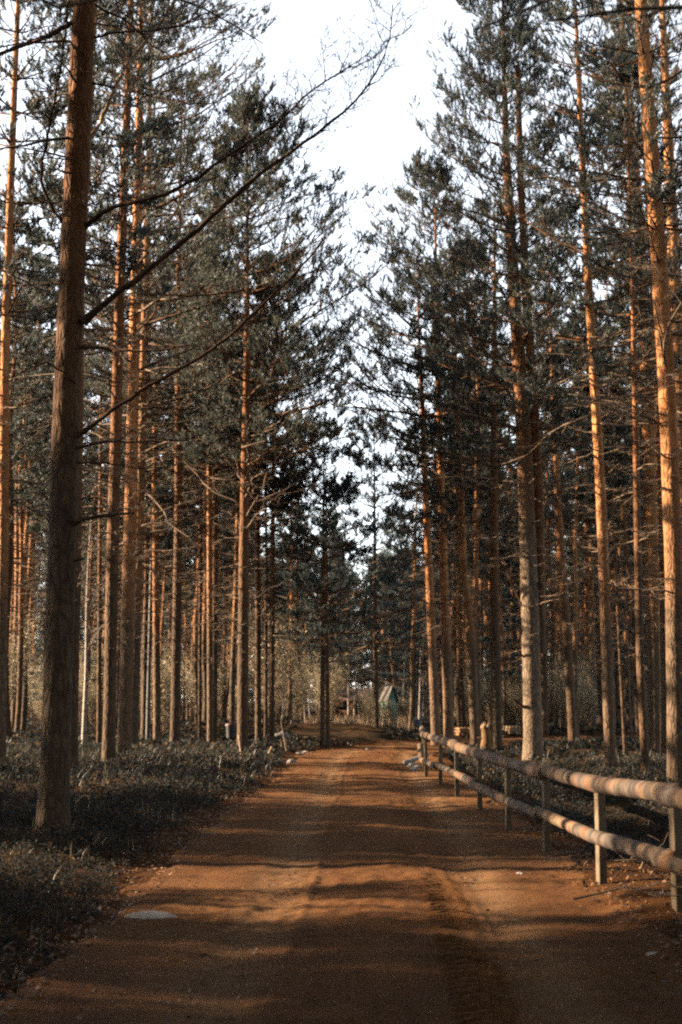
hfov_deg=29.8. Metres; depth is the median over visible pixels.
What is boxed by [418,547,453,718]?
pine tree
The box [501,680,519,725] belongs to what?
bush
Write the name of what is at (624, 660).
pine tree
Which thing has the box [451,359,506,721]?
pine tree
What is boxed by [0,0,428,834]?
pine tree
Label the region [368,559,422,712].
pine tree
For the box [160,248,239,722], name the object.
pine tree
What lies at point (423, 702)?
birch sapling
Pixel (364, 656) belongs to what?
pine tree
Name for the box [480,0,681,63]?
pine tree
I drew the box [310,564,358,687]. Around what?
pine tree
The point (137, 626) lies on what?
pine tree
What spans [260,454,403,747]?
pine tree
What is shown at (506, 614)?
pine tree
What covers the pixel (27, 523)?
pine tree
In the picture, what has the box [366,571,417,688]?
pine tree
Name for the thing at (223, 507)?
pine tree
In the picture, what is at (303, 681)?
birch sapling
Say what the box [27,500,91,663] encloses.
pine tree
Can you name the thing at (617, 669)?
pine tree
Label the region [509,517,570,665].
pine tree
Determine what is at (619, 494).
pine tree
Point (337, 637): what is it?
pine tree
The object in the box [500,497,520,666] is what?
pine tree
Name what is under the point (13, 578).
pine tree
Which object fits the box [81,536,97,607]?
pine tree
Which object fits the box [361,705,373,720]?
bush
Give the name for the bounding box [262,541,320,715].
pine tree
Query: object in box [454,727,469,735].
timber stack
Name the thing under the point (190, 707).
bush
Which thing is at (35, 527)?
pine tree
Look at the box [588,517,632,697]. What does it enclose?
pine tree
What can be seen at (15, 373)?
pine tree
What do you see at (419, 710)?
birch sapling
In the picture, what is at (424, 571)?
pine tree
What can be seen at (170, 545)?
pine tree
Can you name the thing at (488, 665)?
pine tree
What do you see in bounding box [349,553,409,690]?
pine tree
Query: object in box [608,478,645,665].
pine tree
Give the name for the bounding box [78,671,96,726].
bush
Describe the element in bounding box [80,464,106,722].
pine tree
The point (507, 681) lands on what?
bush
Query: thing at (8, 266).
pine tree
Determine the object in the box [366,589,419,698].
pine tree
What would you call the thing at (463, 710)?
pine tree
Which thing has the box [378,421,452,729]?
pine tree
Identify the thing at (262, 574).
pine tree
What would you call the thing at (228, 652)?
pine tree
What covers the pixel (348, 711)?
birch sapling
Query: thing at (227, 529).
pine tree
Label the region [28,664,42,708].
bush
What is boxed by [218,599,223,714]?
pine tree
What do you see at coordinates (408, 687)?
pine tree
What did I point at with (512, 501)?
pine tree
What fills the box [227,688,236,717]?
bush
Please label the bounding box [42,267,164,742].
pine tree
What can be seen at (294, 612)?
pine tree
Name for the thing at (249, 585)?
pine tree
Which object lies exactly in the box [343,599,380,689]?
pine tree
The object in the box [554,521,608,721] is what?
pine tree
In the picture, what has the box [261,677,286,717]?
bush
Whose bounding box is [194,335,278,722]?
pine tree
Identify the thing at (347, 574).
pine tree
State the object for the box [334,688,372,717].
cabin
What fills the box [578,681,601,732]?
bush
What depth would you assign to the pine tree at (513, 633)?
65.10 m
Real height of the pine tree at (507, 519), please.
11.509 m
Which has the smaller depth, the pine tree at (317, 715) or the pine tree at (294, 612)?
the pine tree at (294, 612)
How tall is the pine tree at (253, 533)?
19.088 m
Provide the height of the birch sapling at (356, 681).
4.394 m
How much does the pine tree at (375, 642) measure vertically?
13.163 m
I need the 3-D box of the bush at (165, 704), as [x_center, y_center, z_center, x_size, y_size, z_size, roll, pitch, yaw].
[-6.406,6.545,46.323,1.983,3.377,2.067,-1,-8,4]
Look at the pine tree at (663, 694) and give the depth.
35.47 m
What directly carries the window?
in the cabin
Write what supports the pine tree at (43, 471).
on the ground at (356, 734)
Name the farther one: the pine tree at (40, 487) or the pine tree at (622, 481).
the pine tree at (40, 487)
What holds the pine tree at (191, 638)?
on the ground at (356, 734)
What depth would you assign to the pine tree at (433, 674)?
46.18 m
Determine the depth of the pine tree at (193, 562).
74.74 m
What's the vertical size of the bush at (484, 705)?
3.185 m
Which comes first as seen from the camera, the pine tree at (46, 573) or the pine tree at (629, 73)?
the pine tree at (629, 73)
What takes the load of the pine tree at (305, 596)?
on the ground at (356, 734)
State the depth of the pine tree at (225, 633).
68.49 m
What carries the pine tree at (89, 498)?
on the ground at (356, 734)
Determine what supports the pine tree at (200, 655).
on the ground at (356, 734)
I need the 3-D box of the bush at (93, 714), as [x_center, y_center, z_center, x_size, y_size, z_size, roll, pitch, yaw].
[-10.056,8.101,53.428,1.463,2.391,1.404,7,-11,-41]
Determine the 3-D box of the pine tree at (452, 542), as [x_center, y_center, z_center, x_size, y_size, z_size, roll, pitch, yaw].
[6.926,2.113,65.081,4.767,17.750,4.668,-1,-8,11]
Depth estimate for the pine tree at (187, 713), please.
84.52 m
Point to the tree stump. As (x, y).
(485, 737)
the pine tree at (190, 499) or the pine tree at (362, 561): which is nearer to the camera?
the pine tree at (190, 499)
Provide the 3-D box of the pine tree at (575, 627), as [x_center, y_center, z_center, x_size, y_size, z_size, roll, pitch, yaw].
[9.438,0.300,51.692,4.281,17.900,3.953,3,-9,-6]
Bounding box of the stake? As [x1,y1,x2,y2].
[238,735,241,753]
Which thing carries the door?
in the outhouse
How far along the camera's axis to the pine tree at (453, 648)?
76.39 m
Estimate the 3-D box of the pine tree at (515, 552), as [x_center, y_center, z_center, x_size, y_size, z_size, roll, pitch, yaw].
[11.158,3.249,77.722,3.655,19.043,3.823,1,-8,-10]
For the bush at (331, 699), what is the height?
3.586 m
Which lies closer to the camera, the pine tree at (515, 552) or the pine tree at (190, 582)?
the pine tree at (190, 582)
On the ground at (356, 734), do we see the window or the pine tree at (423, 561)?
the pine tree at (423, 561)
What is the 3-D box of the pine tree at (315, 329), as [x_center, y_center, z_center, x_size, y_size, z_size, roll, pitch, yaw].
[-1.965,-0.918,43.754,6.333,17.512,6.686,7,-11,-38]
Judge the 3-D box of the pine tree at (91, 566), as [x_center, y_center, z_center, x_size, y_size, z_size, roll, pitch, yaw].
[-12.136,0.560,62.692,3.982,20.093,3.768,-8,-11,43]
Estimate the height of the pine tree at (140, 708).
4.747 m
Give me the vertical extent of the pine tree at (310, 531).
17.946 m
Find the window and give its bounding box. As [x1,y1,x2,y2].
[340,702,349,709]
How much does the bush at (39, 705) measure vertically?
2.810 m
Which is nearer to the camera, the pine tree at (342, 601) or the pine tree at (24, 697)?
the pine tree at (24, 697)
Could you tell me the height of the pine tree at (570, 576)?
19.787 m
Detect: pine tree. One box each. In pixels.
[0,0,109,765]
[0,0,181,768]
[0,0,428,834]
[0,183,85,738]
[0,247,52,730]
[0,259,53,641]
[0,282,48,623]
[0,293,54,735]
[0,312,53,662]
[1,0,102,54]
[9,286,57,667]
[9,374,48,697]
[9,400,47,680]
[11,252,56,729]
[14,0,221,762]
[17,336,108,611]
[19,384,86,678]
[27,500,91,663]
[27,530,47,621]
[28,533,45,716]
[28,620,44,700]
[29,0,313,756]
[31,352,106,644]
[31,408,95,646]
[35,566,46,659]
[36,536,85,636]
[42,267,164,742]
[45,0,326,745]
[80,331,123,725]
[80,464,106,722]
[81,431,122,720]
[81,531,106,650]
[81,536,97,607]
[81,539,104,712]
[81,587,141,704]
[82,432,143,661]
[83,310,189,699]
[83,326,158,728]
[84,158,200,733]
[86,398,125,617]
[87,272,217,738]
[90,262,194,739]
[102,532,143,626]
[106,66,243,746]
[120,436,185,724]
[123,262,225,729]
[139,632,141,727]
[141,417,193,661]
[150,200,269,740]
[152,450,181,641]
[152,512,193,653]
[158,72,405,748]
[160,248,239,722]
[160,282,238,738]
[161,255,240,725]
[161,502,203,721]
[162,398,193,645]
[162,500,233,656]
[163,488,197,662]
[165,559,192,719]
[168,207,267,741]
[182,410,261,678]
[182,495,226,701]
[182,501,202,722]
[182,554,202,714]
[186,239,393,740]
[191,556,254,718]
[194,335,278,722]
[194,505,263,721]
[197,252,306,741]
[205,325,285,720]
[212,490,269,718]
[217,311,315,739]
[218,507,270,718]
[218,517,269,691]
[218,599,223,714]
[219,498,278,673]
[219,507,264,716]
[229,557,264,716]
[248,530,307,716]
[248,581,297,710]
[260,418,330,720]
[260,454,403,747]
[261,508,295,718]
[262,417,379,745]
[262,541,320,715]
[262,546,329,705]
[264,455,321,722]
[281,499,313,720]
[283,514,319,628]
[284,557,331,714]
[288,505,359,678]
[288,550,342,716]
[292,565,355,701]
[301,146,517,738]
[305,407,459,727]
[306,545,366,681]
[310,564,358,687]
[313,588,360,715]
[318,562,372,687]
[323,242,512,745]
[337,550,389,687]
[339,585,377,687]
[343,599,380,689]
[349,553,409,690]
[362,554,394,694]
[365,486,464,718]
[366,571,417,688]
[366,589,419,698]
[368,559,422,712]
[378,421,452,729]
[379,596,416,693]
[380,0,619,759]
[381,605,429,714]
[385,548,426,712]
[387,555,439,715]
[393,557,442,716]
[403,246,517,745]
[408,198,565,751]
[408,316,504,726]
[412,477,439,645]
[418,466,473,690]
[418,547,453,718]
[419,519,478,711]
[422,370,464,722]
[430,433,488,726]
[435,413,518,656]
[443,371,515,724]
[444,238,517,732]
[446,321,511,662]
[447,393,517,681]
[447,519,478,707]
[450,582,471,689]
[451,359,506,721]
[451,493,509,679]
[459,520,522,726]
[465,433,520,708]
[468,348,545,725]
[468,416,515,719]
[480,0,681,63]
[483,0,681,768]
[487,249,594,734]
[487,553,517,682]
[495,0,681,782]
[499,205,632,740]
[499,488,546,724]
[500,317,579,726]
[500,466,549,719]
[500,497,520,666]
[504,421,546,716]
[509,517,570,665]
[516,344,590,729]
[516,449,581,721]
[538,362,583,662]
[541,309,625,738]
[542,55,681,771]
[544,341,620,725]
[545,292,634,733]
[545,451,581,664]
[546,0,681,752]
[546,576,580,719]
[550,352,626,728]
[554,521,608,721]
[555,545,618,713]
[563,482,614,688]
[565,234,645,738]
[566,528,596,670]
[568,0,681,756]
[568,530,597,677]
[569,375,648,755]
[578,373,643,730]
[579,539,645,722]
[581,448,644,724]
[586,305,651,621]
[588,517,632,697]
[589,576,623,718]
[592,0,681,601]
[594,477,643,720]
[594,613,633,714]
[597,235,652,671]
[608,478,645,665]
[609,468,644,684]
[612,331,651,559]
[614,590,646,690]
[615,609,646,702]
[616,204,681,585]
[622,508,645,641]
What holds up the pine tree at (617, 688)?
on the ground at (356, 734)
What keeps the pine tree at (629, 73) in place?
on the ground at (356, 734)
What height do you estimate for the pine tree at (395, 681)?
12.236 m
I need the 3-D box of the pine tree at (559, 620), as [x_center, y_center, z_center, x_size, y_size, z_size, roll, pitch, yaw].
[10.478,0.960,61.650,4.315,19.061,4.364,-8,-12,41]
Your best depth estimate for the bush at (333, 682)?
65.03 m
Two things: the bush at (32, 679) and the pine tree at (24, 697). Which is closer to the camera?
the pine tree at (24, 697)
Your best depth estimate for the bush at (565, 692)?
59.92 m
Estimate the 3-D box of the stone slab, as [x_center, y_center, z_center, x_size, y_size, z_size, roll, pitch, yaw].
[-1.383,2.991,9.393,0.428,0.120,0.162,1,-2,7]
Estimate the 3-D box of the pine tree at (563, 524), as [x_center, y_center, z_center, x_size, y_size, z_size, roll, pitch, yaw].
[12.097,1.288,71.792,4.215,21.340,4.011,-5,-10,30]
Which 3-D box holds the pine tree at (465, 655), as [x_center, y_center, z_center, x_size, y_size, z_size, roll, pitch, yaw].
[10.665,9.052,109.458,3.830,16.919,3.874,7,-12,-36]
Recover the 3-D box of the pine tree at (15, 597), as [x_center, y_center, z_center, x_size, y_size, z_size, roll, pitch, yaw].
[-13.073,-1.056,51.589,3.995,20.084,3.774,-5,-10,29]
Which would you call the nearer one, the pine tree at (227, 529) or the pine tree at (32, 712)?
the pine tree at (227, 529)
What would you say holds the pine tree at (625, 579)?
on the ground at (356, 734)
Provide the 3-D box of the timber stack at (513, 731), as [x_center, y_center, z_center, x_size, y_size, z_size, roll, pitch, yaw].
[7.262,9.275,54.498,0.515,0.308,1.021,2,-9,-11]
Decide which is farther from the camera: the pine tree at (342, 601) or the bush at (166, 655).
the pine tree at (342, 601)
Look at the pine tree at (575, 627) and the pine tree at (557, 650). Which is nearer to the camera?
the pine tree at (575, 627)
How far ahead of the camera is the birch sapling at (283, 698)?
61.30 m
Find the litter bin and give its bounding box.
[225,722,236,739]
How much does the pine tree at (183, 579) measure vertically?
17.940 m
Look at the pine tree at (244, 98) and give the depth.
37.01 m
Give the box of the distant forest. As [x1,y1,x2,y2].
[9,501,646,714]
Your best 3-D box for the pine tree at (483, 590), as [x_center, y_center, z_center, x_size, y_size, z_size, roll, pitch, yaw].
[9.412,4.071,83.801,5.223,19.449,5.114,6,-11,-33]
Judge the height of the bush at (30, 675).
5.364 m
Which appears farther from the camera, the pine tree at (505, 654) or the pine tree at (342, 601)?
the pine tree at (342, 601)
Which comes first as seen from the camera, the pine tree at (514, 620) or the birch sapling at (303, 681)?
the pine tree at (514, 620)
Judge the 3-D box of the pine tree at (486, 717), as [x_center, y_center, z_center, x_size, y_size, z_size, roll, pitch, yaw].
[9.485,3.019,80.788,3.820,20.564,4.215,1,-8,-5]
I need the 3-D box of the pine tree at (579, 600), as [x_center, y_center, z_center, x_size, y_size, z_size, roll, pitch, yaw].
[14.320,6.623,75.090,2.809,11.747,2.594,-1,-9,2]
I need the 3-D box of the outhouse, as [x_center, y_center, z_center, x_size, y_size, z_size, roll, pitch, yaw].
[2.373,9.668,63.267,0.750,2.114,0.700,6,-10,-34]
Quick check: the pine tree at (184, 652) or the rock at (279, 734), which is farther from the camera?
the pine tree at (184, 652)
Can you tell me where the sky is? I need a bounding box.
[0,0,681,701]
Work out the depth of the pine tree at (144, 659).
44.51 m
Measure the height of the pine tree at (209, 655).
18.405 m
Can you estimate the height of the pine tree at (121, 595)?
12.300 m
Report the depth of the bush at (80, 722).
65.05 m
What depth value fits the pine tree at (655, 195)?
26.10 m
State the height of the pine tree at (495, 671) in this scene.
19.002 m
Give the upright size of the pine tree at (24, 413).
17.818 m
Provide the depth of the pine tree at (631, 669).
70.97 m
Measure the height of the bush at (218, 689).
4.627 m
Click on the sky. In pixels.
(383, 135)
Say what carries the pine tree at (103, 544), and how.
on the ground at (356, 734)
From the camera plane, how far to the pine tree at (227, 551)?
63.79 m
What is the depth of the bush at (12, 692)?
49.27 m
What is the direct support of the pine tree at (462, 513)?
on the ground at (356, 734)
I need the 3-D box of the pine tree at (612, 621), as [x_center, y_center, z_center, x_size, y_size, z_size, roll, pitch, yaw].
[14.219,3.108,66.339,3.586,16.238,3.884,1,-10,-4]
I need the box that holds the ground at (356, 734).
[0,702,681,994]
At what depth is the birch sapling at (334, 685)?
67.36 m
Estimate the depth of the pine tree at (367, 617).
126.11 m
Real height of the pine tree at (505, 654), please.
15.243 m
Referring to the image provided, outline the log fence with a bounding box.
[418,726,681,911]
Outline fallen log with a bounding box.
[403,753,429,764]
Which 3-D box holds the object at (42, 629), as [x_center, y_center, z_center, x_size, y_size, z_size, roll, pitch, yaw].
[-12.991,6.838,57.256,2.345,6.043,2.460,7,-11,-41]
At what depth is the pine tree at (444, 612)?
45.52 m
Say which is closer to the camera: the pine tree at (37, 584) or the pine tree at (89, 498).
the pine tree at (89, 498)
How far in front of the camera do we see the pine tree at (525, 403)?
38.36 m
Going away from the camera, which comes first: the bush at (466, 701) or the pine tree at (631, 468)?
the pine tree at (631, 468)
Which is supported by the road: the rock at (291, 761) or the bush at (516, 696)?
the rock at (291, 761)
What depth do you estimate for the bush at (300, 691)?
62.07 m
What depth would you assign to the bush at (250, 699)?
75.11 m
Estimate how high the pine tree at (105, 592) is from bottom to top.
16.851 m
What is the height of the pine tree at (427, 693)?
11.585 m
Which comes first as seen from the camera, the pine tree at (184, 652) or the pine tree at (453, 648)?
the pine tree at (184, 652)
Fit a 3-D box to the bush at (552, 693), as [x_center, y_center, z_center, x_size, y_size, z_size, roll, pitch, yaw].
[10.073,7.864,57.040,2.683,4.245,3.258,6,-10,-33]
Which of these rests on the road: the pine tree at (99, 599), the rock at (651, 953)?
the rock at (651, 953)
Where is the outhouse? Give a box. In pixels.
[379,686,398,723]
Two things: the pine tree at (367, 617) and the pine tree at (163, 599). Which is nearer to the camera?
the pine tree at (163, 599)
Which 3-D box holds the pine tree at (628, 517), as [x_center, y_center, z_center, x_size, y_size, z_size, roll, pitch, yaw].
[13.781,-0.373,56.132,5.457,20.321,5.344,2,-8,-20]
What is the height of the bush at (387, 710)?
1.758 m
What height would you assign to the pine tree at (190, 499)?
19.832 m
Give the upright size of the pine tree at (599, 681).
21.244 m
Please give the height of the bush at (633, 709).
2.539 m
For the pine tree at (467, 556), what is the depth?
73.84 m
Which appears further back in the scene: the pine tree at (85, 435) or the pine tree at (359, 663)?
the pine tree at (359, 663)
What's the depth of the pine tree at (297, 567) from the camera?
68.23 m
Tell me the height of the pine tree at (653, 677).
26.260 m
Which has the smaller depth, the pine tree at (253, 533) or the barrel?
the barrel
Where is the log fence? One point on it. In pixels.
(668, 795)
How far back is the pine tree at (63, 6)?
6.26 m
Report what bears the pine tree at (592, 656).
on the ground at (356, 734)
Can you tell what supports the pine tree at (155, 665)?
on the ground at (356, 734)
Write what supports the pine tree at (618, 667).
on the ground at (356, 734)
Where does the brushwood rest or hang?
on the ground at (356, 734)
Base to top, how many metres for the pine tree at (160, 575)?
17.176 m
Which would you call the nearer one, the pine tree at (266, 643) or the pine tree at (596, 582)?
the pine tree at (266, 643)
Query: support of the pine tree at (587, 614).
on the ground at (356, 734)
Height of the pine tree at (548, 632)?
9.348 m
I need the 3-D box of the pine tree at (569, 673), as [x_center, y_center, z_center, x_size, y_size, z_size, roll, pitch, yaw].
[8.253,-1.642,48.233,5.200,20.629,4.816,0,-8,0]
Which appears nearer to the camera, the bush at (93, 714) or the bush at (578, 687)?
the bush at (93, 714)
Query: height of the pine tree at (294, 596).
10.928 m
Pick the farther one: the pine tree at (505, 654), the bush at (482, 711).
the pine tree at (505, 654)
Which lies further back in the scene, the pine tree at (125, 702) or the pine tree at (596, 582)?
the pine tree at (596, 582)
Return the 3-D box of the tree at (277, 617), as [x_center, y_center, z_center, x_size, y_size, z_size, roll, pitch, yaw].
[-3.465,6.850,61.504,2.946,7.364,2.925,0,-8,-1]
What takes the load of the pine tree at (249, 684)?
on the ground at (356, 734)
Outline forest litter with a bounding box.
[0,758,681,1023]
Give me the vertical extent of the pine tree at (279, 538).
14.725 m
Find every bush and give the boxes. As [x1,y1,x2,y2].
[9,600,43,710]
[27,646,43,715]
[28,661,42,721]
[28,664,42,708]
[29,680,42,722]
[78,640,103,724]
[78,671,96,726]
[79,636,104,726]
[87,682,103,729]
[139,629,187,726]
[140,646,190,735]
[151,636,182,686]
[181,650,229,710]
[182,672,194,718]
[217,655,249,714]
[225,589,310,715]
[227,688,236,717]
[235,680,254,717]
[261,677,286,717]
[275,653,318,722]
[301,648,352,719]
[314,678,339,712]
[352,684,381,714]
[358,686,382,724]
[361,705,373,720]
[379,699,396,723]
[397,696,408,720]
[452,666,490,725]
[453,670,490,720]
[465,680,489,719]
[481,661,522,719]
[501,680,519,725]
[502,664,522,728]
[547,645,599,734]
[548,666,596,722]
[550,663,587,719]
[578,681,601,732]
[619,692,634,718]
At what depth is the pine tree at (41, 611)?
121.35 m
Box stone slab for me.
[124,910,176,918]
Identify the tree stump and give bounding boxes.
[477,722,491,750]
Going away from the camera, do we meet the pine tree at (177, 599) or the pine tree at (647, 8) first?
the pine tree at (647, 8)
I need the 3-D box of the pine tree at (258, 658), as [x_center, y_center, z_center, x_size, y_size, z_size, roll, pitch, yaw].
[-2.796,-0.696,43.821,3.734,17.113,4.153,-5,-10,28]
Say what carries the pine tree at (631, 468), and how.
on the ground at (356, 734)
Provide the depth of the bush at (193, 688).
59.74 m
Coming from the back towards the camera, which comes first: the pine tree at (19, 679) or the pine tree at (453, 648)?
the pine tree at (453, 648)
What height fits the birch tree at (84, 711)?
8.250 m
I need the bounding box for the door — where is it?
[389,699,395,723]
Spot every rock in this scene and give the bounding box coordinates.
[275,731,290,740]
[287,759,296,762]
[646,951,656,955]
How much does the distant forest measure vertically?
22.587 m
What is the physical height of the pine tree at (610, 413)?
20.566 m
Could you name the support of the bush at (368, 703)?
on the ground at (356, 734)
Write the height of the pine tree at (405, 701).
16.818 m
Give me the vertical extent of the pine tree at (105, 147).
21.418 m
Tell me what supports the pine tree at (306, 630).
on the ground at (356, 734)
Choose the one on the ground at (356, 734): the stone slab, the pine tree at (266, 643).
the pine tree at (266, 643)
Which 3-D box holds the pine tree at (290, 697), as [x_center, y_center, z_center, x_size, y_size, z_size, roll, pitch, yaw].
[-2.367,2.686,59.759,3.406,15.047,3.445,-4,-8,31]
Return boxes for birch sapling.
[275,660,292,717]
[296,651,311,720]
[307,644,310,715]
[329,659,343,718]
[343,644,370,717]
[347,663,349,720]
[353,677,355,718]
[403,654,404,718]
[415,655,417,718]
[418,650,420,718]
[422,654,424,717]
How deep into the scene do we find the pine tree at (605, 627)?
32.19 m
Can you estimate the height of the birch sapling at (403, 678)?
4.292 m
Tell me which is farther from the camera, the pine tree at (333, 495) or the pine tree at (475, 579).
the pine tree at (475, 579)
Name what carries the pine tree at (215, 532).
on the ground at (356, 734)
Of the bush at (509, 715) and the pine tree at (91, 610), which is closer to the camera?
the bush at (509, 715)
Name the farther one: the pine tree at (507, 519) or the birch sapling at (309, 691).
the birch sapling at (309, 691)
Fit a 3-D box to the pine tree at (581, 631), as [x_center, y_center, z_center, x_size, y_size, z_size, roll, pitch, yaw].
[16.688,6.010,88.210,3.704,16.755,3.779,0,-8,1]
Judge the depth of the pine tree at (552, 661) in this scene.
65.86 m
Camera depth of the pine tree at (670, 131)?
34.69 m
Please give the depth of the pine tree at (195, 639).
56.68 m
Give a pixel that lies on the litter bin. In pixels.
(230, 727)
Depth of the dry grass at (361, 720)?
60.01 m
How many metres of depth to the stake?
30.57 m
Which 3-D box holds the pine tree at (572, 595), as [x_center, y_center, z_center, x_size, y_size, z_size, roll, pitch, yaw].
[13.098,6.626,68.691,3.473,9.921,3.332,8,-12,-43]
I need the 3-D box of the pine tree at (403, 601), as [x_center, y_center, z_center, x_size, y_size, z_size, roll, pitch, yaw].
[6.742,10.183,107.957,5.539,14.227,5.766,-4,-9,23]
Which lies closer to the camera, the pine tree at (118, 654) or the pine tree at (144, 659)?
the pine tree at (144, 659)
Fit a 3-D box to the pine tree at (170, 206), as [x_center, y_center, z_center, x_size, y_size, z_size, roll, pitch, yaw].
[-7.231,-2.667,47.366,4.822,21.903,4.934,-2,-9,16]
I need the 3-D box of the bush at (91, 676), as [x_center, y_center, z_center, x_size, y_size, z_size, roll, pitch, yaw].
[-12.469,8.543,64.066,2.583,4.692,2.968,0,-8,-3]
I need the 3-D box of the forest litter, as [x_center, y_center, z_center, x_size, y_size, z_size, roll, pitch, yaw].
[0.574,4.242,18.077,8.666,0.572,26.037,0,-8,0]
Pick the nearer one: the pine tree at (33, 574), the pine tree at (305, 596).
the pine tree at (33, 574)
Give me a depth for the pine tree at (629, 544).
62.50 m
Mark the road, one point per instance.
(385, 927)
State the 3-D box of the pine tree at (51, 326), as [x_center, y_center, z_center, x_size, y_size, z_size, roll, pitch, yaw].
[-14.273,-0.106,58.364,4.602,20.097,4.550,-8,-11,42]
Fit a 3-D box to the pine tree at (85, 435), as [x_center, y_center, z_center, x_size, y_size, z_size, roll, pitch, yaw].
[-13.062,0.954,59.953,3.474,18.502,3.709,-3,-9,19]
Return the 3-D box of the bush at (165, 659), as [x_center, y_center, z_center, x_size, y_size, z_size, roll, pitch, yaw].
[-8.257,7.328,55.678,2.959,4.678,2.575,-8,-11,42]
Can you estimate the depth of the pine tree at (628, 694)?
60.67 m
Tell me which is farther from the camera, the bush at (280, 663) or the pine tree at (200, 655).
the bush at (280, 663)
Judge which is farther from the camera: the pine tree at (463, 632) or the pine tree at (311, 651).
the pine tree at (463, 632)
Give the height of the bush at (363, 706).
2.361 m
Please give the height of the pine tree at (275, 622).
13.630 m
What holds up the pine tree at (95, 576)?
on the ground at (356, 734)
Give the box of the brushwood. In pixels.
[573,813,681,899]
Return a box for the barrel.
[413,719,421,726]
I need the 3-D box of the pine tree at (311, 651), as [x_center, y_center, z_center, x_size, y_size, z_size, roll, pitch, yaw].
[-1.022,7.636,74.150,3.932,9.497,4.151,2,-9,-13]
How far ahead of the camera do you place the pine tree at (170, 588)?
71.03 m
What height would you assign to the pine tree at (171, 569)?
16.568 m
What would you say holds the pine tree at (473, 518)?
on the ground at (356, 734)
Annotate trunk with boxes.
[144,482,152,738]
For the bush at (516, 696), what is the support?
on the ground at (356, 734)
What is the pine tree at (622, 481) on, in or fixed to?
on the ground at (356, 734)
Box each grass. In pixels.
[300,711,416,729]
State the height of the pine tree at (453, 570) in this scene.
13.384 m
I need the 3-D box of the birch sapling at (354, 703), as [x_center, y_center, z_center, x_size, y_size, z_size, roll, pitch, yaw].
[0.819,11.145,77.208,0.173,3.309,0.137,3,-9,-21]
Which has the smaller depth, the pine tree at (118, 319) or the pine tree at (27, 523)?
the pine tree at (118, 319)
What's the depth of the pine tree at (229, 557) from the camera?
79.38 m
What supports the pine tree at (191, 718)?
on the ground at (356, 734)
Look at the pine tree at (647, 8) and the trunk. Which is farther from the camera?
the trunk
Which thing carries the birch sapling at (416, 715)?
on the ground at (356, 734)
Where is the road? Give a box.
[0,734,681,1023]
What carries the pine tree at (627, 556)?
on the ground at (356, 734)
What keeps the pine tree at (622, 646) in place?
on the ground at (356, 734)
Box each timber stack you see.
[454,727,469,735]
[503,726,520,733]
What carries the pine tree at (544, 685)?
on the ground at (356, 734)
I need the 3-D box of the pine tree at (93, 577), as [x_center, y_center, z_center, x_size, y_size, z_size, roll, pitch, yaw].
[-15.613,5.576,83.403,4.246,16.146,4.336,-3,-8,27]
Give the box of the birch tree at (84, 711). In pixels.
[80,485,120,744]
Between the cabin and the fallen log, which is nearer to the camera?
the fallen log
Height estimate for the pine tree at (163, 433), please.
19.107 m
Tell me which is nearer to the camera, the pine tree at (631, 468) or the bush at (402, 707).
the pine tree at (631, 468)
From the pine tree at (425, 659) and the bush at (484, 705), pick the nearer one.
the bush at (484, 705)
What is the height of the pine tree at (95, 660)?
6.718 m
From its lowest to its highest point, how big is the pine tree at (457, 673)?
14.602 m

